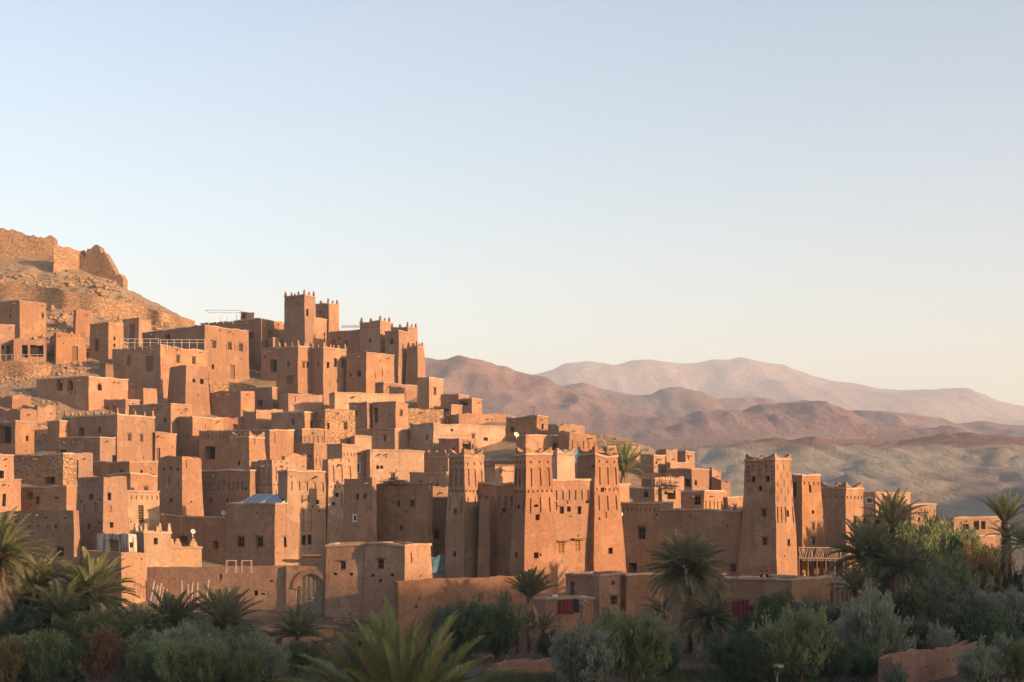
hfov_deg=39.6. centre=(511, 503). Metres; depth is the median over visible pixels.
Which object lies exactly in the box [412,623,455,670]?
shrub
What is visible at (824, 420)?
hill
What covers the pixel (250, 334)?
window
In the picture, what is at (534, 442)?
mud house
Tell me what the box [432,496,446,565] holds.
mud house
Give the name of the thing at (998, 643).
shrub
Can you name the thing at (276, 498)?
solar panel
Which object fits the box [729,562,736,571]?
window
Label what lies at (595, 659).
shrub
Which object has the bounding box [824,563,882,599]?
date palm
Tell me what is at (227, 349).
mud house
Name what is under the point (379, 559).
window
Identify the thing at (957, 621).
shrub
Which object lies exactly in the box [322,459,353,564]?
watchtower
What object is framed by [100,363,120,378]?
mud house
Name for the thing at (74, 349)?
door
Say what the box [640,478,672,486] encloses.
balcony house
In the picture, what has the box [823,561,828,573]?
door
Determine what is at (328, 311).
watchtower
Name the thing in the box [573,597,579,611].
carpet
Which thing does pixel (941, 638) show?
shrub
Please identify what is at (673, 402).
hill
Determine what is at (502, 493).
kasbah wing
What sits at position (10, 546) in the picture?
date palm
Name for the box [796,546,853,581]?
balcony
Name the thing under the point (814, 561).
door
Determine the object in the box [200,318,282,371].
mud house
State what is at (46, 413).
ruined house
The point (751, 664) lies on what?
shrub
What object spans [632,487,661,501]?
mud house
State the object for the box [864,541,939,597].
date palm
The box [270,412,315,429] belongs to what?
mud house
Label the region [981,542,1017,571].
shrub
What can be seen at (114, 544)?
door
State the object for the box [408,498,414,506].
window
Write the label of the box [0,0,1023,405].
sky
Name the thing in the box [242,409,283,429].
ruined house
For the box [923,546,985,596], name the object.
shrub
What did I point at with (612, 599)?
window
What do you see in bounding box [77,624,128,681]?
shrub
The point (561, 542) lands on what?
window
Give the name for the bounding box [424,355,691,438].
hill
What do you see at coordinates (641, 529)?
window
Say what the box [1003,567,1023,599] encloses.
shrub
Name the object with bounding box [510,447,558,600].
watchtower
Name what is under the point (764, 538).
window
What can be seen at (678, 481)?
mud house
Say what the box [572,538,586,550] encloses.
window
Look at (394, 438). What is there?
mud house
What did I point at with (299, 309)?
watchtower
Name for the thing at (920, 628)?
shrub
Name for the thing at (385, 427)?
brushwood pile
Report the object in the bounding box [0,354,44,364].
railing
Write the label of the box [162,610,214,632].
shrub
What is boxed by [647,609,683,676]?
shrub
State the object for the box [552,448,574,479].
watchtower
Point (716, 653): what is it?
shrub
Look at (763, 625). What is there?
shrub
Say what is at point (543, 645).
shrub
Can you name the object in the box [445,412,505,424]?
ruined house
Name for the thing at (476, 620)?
shrub
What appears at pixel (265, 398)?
mud house
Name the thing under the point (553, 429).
ruined house
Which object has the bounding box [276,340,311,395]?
tower
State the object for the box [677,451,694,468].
mud house
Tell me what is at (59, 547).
window
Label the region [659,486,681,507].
mud house
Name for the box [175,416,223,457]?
mud house
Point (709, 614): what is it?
date palm
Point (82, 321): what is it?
ruined tower
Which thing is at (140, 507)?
window
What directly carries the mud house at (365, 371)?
on the ground at (958, 474)
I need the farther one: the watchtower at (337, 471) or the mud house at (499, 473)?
the mud house at (499, 473)
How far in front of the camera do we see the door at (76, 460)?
187.97 m
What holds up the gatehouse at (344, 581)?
on the ground at (958, 474)
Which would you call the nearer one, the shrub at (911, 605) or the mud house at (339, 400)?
the shrub at (911, 605)
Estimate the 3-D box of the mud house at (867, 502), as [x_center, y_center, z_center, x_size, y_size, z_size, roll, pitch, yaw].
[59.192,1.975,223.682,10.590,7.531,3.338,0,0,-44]
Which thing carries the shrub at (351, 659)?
on the ground at (958, 474)
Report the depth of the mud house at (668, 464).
194.16 m
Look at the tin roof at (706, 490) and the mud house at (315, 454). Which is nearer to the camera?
the tin roof at (706, 490)
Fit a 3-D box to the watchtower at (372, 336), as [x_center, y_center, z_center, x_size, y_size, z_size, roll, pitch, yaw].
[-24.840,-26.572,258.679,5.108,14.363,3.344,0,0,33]
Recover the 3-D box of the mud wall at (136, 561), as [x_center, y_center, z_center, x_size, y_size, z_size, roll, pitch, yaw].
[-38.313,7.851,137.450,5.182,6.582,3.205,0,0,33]
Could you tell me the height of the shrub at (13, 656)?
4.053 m
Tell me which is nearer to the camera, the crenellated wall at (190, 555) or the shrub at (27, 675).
the shrub at (27, 675)
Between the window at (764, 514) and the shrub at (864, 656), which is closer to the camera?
the shrub at (864, 656)
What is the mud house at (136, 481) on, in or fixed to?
on the ground at (958, 474)
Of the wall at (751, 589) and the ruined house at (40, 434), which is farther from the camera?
the ruined house at (40, 434)
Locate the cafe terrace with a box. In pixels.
[601,446,640,460]
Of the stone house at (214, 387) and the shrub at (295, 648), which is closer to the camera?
the shrub at (295, 648)
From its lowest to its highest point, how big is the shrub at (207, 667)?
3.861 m
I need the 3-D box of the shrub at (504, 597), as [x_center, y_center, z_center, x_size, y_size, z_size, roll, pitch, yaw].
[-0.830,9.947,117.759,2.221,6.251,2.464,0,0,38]
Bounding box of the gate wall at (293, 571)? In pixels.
[286,565,326,612]
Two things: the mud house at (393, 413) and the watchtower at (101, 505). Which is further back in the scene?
the mud house at (393, 413)
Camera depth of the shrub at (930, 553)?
138.60 m
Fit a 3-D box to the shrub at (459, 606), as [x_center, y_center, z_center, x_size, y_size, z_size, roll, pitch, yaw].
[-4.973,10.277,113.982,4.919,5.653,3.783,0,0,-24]
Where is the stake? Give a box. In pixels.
[148,581,154,603]
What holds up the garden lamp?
on the ground at (958, 474)
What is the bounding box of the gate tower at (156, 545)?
[132,523,172,582]
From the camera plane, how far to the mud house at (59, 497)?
172.55 m
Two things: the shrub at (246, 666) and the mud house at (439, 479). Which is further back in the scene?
the mud house at (439, 479)
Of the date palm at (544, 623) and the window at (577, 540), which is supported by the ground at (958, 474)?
the date palm at (544, 623)
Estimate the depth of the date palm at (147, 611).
113.30 m
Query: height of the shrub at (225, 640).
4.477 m
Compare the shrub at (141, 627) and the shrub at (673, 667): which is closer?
the shrub at (673, 667)
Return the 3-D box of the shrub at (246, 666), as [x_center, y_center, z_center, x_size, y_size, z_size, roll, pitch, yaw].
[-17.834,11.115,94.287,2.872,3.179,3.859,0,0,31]
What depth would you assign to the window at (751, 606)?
131.22 m
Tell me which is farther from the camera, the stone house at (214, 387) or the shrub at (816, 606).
the stone house at (214, 387)
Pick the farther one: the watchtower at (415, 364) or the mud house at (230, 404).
the watchtower at (415, 364)
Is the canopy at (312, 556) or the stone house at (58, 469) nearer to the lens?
the canopy at (312, 556)
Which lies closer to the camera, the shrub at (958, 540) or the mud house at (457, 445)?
the shrub at (958, 540)
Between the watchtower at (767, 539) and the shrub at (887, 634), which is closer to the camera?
the shrub at (887, 634)
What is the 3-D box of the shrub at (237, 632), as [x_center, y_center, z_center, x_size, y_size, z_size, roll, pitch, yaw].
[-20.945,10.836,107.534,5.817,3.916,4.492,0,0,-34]
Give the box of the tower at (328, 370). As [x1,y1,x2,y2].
[310,342,346,408]
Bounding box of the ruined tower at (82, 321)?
[73,309,90,335]
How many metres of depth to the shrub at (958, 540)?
154.31 m
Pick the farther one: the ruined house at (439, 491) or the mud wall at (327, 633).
the ruined house at (439, 491)
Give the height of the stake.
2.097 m
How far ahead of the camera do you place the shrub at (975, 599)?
119.18 m
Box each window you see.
[6,345,10,353]
[53,544,63,555]
[138,505,142,522]
[211,339,216,347]
[236,535,245,546]
[239,342,243,351]
[249,331,253,338]
[254,534,263,546]
[338,560,347,569]
[343,420,348,428]
[352,514,356,522]
[357,463,359,472]
[374,557,384,568]
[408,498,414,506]
[433,529,439,538]
[556,540,570,552]
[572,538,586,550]
[609,595,618,604]
[636,525,645,539]
[692,495,701,504]
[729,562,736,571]
[749,605,754,615]
[760,508,767,516]
[761,536,768,544]
[865,497,872,503]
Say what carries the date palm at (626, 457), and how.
on the ground at (958, 474)
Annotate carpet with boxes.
[557,599,573,613]
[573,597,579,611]
[732,600,748,617]
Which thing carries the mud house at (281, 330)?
on the ground at (958, 474)
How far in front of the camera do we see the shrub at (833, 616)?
110.80 m
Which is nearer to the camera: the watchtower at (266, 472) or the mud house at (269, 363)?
the watchtower at (266, 472)
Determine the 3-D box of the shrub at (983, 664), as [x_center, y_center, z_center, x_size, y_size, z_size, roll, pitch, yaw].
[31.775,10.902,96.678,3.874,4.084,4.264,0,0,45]
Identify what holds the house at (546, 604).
on the ground at (958, 474)
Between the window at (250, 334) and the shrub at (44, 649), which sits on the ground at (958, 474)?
the shrub at (44, 649)
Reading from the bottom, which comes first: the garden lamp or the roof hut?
the garden lamp
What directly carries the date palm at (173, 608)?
on the ground at (958, 474)
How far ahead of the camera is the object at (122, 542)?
138.04 m
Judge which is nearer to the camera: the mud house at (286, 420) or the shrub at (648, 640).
the shrub at (648, 640)
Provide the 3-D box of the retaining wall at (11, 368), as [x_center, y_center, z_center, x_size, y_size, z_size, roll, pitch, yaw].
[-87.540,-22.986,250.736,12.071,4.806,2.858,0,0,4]
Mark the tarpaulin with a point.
(437, 562)
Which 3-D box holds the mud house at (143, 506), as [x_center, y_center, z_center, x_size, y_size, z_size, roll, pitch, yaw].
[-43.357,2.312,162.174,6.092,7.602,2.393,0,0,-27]
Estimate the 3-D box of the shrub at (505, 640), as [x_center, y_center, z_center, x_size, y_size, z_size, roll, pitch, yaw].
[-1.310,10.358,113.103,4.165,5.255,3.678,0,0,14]
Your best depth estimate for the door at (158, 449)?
203.74 m
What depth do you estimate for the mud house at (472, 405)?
234.58 m
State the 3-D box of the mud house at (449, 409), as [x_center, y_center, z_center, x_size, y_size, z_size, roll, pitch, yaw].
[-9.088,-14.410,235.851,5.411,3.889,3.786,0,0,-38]
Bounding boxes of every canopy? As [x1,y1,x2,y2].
[205,310,242,324]
[302,554,320,557]
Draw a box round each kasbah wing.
[201,469,255,516]
[277,469,326,565]
[304,317,326,347]
[327,329,359,353]
[384,330,408,383]
[468,481,513,575]
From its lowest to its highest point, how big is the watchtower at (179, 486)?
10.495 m
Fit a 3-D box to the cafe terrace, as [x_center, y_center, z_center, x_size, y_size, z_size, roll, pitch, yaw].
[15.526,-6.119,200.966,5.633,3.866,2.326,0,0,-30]
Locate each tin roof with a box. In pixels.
[341,325,359,327]
[681,490,724,490]
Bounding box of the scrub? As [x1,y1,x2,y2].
[0,268,144,323]
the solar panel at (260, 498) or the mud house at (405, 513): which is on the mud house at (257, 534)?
the solar panel at (260, 498)
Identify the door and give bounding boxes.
[72,347,77,360]
[76,460,77,477]
[110,540,118,550]
[130,324,134,340]
[147,356,152,371]
[157,448,159,458]
[230,365,233,378]
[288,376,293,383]
[571,581,573,594]
[814,561,818,573]
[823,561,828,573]
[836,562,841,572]
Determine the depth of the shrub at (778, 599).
118.30 m
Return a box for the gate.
[292,569,325,614]
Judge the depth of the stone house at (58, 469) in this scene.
188.10 m
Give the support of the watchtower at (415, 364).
on the ground at (958, 474)
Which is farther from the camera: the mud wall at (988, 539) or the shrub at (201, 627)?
the mud wall at (988, 539)
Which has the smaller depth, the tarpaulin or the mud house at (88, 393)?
the tarpaulin
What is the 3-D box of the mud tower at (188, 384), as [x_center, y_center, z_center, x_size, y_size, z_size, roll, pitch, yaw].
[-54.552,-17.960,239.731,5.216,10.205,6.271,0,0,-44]
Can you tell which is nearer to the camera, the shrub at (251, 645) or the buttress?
the shrub at (251, 645)
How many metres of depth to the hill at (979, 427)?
2027.19 m
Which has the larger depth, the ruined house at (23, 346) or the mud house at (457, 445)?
the ruined house at (23, 346)
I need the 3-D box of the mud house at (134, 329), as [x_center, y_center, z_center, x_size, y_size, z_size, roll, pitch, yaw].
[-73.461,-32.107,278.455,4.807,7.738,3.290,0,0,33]
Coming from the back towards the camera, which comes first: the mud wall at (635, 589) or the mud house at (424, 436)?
the mud house at (424, 436)
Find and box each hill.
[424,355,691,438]
[563,383,834,417]
[622,401,977,439]
[852,410,1023,436]
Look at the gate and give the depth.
132.80 m
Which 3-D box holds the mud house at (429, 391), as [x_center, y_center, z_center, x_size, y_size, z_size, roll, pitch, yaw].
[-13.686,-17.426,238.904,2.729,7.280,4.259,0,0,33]
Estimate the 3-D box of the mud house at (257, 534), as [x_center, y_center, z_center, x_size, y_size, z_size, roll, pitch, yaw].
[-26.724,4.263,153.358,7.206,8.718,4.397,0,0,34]
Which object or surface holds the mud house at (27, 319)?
on the ground at (958, 474)
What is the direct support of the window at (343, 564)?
in the gatehouse at (344, 581)
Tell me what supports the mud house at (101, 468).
on the ground at (958, 474)
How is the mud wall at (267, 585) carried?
on the ground at (958, 474)
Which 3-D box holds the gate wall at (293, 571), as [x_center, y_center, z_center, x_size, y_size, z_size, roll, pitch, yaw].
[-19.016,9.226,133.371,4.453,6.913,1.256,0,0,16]
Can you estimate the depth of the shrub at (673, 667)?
101.56 m
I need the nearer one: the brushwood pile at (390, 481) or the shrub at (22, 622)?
the shrub at (22, 622)
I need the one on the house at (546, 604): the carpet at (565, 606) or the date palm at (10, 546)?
the carpet at (565, 606)
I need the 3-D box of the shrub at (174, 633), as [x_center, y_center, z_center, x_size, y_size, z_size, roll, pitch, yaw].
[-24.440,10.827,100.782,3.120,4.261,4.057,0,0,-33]
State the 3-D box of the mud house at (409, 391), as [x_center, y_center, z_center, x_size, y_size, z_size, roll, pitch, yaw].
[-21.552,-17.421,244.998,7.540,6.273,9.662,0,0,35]
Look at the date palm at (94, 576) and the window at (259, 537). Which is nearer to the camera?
the date palm at (94, 576)
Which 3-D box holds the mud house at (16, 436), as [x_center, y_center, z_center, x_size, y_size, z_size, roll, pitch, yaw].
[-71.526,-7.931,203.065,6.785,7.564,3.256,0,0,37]
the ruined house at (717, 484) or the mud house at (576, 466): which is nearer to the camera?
the mud house at (576, 466)
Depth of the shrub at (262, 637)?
102.23 m
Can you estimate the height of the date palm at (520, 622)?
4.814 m
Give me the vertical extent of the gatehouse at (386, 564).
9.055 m
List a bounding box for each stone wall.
[0,228,57,260]
[54,244,85,272]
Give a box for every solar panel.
[241,494,273,503]
[262,494,285,503]
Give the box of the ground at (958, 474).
[0,258,1023,681]
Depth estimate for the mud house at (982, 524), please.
211.96 m
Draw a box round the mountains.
[533,357,1023,424]
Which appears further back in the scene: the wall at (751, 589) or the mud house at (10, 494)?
the mud house at (10, 494)
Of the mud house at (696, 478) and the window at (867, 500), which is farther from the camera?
the window at (867, 500)
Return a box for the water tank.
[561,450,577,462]
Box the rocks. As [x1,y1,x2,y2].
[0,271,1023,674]
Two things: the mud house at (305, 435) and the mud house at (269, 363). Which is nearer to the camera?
the mud house at (305, 435)
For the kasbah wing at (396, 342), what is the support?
on the ground at (958, 474)
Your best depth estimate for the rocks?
278.95 m
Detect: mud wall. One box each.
[87,551,145,605]
[146,565,286,611]
[247,623,333,646]
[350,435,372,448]
[393,576,525,634]
[492,659,554,675]
[622,572,726,618]
[878,635,1023,681]
[976,535,995,548]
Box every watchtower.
[76,477,128,565]
[157,456,203,522]
[227,431,266,469]
[251,459,289,494]
[283,290,315,346]
[316,298,338,332]
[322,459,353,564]
[359,316,390,353]
[391,322,417,345]
[405,341,424,384]
[444,449,484,577]
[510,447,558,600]
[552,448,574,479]
[577,446,625,571]
[738,453,796,575]
[792,474,826,574]
[821,482,862,572]
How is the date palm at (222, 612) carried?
on the ground at (958, 474)
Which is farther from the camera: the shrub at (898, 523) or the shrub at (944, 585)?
the shrub at (898, 523)
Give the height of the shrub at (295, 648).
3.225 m
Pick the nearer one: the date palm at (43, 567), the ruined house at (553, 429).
the date palm at (43, 567)
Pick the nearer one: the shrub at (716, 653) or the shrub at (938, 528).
the shrub at (716, 653)
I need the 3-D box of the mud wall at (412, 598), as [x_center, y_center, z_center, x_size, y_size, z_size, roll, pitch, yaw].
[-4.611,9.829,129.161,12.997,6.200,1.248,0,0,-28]
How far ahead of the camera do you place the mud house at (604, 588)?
129.44 m
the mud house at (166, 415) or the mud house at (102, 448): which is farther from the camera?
the mud house at (166, 415)
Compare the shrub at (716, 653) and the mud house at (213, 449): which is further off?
the mud house at (213, 449)
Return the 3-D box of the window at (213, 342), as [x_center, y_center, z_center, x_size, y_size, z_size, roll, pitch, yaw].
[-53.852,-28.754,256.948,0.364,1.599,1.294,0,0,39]
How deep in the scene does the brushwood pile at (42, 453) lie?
187.71 m
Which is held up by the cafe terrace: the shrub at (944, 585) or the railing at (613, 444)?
the railing at (613, 444)
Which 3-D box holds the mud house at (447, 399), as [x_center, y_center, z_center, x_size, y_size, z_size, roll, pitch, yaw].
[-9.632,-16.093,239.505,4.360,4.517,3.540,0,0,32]
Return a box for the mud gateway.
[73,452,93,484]
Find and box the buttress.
[477,499,495,577]
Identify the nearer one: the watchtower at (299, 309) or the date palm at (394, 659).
the date palm at (394, 659)
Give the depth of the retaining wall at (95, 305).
292.45 m
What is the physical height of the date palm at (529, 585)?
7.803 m
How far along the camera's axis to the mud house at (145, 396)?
236.63 m
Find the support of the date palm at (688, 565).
on the ground at (958, 474)
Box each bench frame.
[226,560,236,572]
[241,560,251,572]
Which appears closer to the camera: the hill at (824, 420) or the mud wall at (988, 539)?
the mud wall at (988, 539)
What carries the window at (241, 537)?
in the mud house at (257, 534)
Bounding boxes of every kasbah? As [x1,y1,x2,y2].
[550,479,601,592]
[558,430,596,450]
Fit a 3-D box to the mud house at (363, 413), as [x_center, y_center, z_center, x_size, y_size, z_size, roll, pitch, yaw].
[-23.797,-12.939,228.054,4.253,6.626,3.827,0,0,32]
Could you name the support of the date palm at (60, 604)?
on the ground at (958, 474)
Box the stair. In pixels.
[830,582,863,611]
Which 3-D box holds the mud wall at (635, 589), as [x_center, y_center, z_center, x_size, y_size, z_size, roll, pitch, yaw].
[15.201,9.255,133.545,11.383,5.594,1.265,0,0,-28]
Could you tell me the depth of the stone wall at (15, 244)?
323.43 m
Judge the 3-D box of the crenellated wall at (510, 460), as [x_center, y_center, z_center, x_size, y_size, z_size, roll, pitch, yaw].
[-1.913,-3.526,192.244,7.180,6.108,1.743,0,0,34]
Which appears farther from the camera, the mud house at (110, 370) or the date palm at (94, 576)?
the mud house at (110, 370)
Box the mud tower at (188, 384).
[167,365,210,415]
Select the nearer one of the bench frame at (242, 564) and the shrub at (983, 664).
the shrub at (983, 664)
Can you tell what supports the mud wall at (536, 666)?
on the ground at (958, 474)
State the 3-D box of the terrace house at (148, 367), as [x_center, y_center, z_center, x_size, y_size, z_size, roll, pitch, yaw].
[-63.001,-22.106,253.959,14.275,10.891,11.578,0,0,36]
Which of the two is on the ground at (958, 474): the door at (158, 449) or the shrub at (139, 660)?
the shrub at (139, 660)
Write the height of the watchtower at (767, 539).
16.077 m
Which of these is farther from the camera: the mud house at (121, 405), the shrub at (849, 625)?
the mud house at (121, 405)
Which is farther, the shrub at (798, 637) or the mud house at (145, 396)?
the mud house at (145, 396)
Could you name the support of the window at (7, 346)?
in the mud house at (7, 334)
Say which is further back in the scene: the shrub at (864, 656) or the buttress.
the buttress
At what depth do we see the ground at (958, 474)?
618.58 m
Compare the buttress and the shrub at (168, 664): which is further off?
the buttress
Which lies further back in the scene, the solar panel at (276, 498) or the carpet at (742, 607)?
the solar panel at (276, 498)
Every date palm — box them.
[0,506,53,622]
[4,547,69,612]
[19,575,98,634]
[39,546,139,619]
[108,603,169,634]
[147,589,209,628]
[185,584,264,632]
[264,603,335,643]
[268,595,524,681]
[503,603,539,653]
[504,566,557,652]
[526,610,564,637]
[605,440,655,483]
[640,596,679,620]
[641,529,732,652]
[678,594,740,661]
[824,515,917,598]
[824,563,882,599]
[859,487,926,601]
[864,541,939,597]
[980,488,1023,593]
[982,521,1022,591]
[998,515,1023,589]
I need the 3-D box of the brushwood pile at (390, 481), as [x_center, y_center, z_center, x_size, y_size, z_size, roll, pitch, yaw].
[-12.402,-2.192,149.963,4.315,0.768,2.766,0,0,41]
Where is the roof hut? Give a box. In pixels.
[241,311,254,318]
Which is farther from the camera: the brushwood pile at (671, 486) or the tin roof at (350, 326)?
the tin roof at (350, 326)
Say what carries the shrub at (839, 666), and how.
on the ground at (958, 474)
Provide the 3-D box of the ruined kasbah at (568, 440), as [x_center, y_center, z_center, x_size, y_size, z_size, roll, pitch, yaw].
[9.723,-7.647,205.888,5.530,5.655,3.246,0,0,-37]
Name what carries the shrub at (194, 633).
on the ground at (958, 474)
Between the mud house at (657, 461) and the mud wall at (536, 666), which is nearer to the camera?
the mud wall at (536, 666)
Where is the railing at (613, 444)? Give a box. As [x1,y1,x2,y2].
[607,441,637,451]
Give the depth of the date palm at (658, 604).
119.86 m
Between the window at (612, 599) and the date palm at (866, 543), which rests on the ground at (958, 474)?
the date palm at (866, 543)
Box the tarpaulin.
[431,554,443,572]
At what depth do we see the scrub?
308.48 m
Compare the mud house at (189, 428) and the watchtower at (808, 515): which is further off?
the mud house at (189, 428)
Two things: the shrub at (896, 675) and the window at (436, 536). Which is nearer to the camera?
the shrub at (896, 675)
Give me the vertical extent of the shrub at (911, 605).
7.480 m
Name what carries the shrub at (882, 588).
on the ground at (958, 474)
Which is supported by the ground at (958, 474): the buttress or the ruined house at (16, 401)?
the ruined house at (16, 401)
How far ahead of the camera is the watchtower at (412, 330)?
267.38 m
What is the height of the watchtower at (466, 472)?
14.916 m
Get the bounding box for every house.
[0,299,46,339]
[0,324,14,360]
[0,394,30,408]
[0,408,36,426]
[0,420,34,454]
[0,453,14,479]
[0,479,21,511]
[0,510,79,587]
[12,338,47,362]
[13,453,79,486]
[21,485,75,509]
[22,405,55,422]
[33,425,47,446]
[35,376,128,410]
[47,420,68,453]
[50,332,86,364]
[58,436,115,461]
[62,408,154,461]
[89,322,123,363]
[93,460,158,477]
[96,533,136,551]
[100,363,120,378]
[104,398,139,414]
[105,473,157,490]
[112,344,207,398]
[122,318,150,347]
[127,490,159,532]
[128,388,156,404]
[129,403,192,455]
[142,324,248,382]
[154,431,176,460]
[161,514,226,563]
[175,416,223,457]
[198,429,294,469]
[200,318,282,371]
[209,382,255,398]
[210,391,254,417]
[214,416,241,430]
[226,502,288,565]
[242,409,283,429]
[243,387,278,409]
[261,347,278,380]
[267,338,282,346]
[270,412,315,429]
[278,324,283,337]
[278,394,322,411]
[281,453,306,470]
[294,428,324,443]
[294,442,326,470]
[312,408,355,443]
[326,443,370,477]
[329,392,404,409]
[343,477,376,541]
[346,352,394,392]
[348,401,372,428]
[356,428,408,449]
[366,449,424,483]
[372,401,407,428]
[375,381,416,401]
[377,481,433,574]
[408,408,443,427]
[409,422,505,455]
[409,472,448,486]
[417,377,443,408]
[432,486,447,495]
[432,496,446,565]
[438,437,477,455]
[440,404,462,416]
[441,394,468,404]
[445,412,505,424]
[457,398,482,413]
[484,464,514,481]
[505,415,547,440]
[515,434,558,451]
[533,595,595,638]
[548,424,584,434]
[564,570,626,628]
[575,464,577,479]
[619,484,629,501]
[620,501,674,573]
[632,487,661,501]
[640,454,665,477]
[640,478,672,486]
[656,449,676,461]
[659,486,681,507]
[659,508,742,576]
[660,476,684,489]
[665,461,688,475]
[667,468,709,489]
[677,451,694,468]
[681,490,726,508]
[707,467,720,489]
[711,477,730,496]
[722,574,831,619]
[723,496,743,509]
[863,492,910,522]
[905,503,936,528]
[948,516,1001,548]
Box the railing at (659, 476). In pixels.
[641,474,670,484]
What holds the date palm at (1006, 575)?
on the ground at (958, 474)
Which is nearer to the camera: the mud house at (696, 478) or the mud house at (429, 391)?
the mud house at (696, 478)
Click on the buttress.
(487, 543)
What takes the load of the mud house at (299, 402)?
on the ground at (958, 474)
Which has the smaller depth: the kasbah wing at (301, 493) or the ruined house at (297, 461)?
the kasbah wing at (301, 493)
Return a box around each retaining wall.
[0,283,194,326]
[0,359,51,376]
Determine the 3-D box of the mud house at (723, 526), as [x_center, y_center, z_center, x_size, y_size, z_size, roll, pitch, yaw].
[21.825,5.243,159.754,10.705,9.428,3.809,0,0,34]
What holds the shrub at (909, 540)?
on the ground at (958, 474)
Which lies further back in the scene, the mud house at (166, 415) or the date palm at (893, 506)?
the mud house at (166, 415)
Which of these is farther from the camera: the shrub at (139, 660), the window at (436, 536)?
the window at (436, 536)
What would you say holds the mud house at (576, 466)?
on the ground at (958, 474)
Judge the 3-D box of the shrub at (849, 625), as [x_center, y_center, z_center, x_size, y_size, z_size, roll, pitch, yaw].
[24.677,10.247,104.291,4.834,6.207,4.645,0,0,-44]
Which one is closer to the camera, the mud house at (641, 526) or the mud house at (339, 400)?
the mud house at (641, 526)
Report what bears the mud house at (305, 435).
on the ground at (958, 474)
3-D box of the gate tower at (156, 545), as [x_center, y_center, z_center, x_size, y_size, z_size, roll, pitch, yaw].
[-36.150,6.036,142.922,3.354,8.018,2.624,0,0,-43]
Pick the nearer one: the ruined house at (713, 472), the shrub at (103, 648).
the shrub at (103, 648)
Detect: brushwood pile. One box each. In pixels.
[30,452,53,455]
[372,426,395,429]
[377,479,407,485]
[649,484,679,488]
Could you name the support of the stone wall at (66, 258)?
on the ground at (958, 474)
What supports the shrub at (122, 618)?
on the ground at (958, 474)
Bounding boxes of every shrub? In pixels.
[0,602,53,641]
[0,633,31,681]
[6,629,37,681]
[7,581,32,615]
[23,624,77,681]
[44,610,115,646]
[47,636,96,681]
[68,604,146,643]
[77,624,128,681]
[100,602,154,639]
[111,629,154,673]
[123,638,161,681]
[125,626,159,644]
[128,609,175,638]
[147,634,201,681]
[149,627,190,679]
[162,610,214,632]
[169,613,220,640]
[172,621,222,646]
[178,637,229,681]
[196,627,241,681]
[205,621,261,640]
[220,649,273,681]
[229,636,279,681]
[239,625,275,646]
[259,640,292,681]
[277,634,326,672]
[338,628,375,673]
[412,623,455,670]
[420,596,471,652]
[434,591,510,662]
[483,601,519,658]
[495,588,515,652]
[534,629,557,658]
[548,629,586,681]
[559,611,631,681]
[587,604,634,673]
[593,604,674,681]
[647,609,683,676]
[656,644,680,676]
[698,624,769,681]
[724,639,779,681]
[728,601,786,639]
[747,599,840,681]
[749,588,798,618]
[749,609,783,677]
[791,596,838,620]
[806,638,854,681]
[823,588,855,626]
[828,602,880,675]
[837,578,918,673]
[839,635,882,681]
[846,492,908,574]
[862,537,899,600]
[877,575,950,630]
[878,515,941,595]
[880,660,910,681]
[887,564,968,625]
[900,508,968,558]
[900,611,950,650]
[907,522,940,587]
[918,619,961,648]
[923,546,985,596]
[934,526,984,565]
[938,573,1021,618]
[938,602,1007,643]
[950,634,1009,681]
[955,540,997,591]
[958,607,1023,646]
[976,556,1002,597]
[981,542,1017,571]
[987,636,1023,681]
[988,582,1023,635]
[990,630,1015,681]
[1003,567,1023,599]
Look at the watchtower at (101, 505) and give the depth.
146.44 m
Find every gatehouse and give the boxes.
[324,542,371,619]
[363,542,431,624]
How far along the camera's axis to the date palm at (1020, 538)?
124.08 m
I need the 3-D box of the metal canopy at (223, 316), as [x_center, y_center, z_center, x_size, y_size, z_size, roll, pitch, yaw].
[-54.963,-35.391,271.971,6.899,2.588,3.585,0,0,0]
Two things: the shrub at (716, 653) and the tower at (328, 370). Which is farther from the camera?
the tower at (328, 370)
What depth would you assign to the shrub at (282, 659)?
99.01 m
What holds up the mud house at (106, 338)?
on the ground at (958, 474)
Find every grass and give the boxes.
[0,651,823,681]
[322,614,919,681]
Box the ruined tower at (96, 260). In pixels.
[79,244,127,289]
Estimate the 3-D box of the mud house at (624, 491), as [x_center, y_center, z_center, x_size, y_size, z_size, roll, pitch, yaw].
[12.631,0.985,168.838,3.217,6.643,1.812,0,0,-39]
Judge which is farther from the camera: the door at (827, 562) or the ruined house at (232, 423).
the ruined house at (232, 423)
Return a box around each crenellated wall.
[172,538,202,566]
[419,450,454,472]
[483,456,514,464]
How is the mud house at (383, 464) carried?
on the ground at (958, 474)
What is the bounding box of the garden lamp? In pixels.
[770,664,783,681]

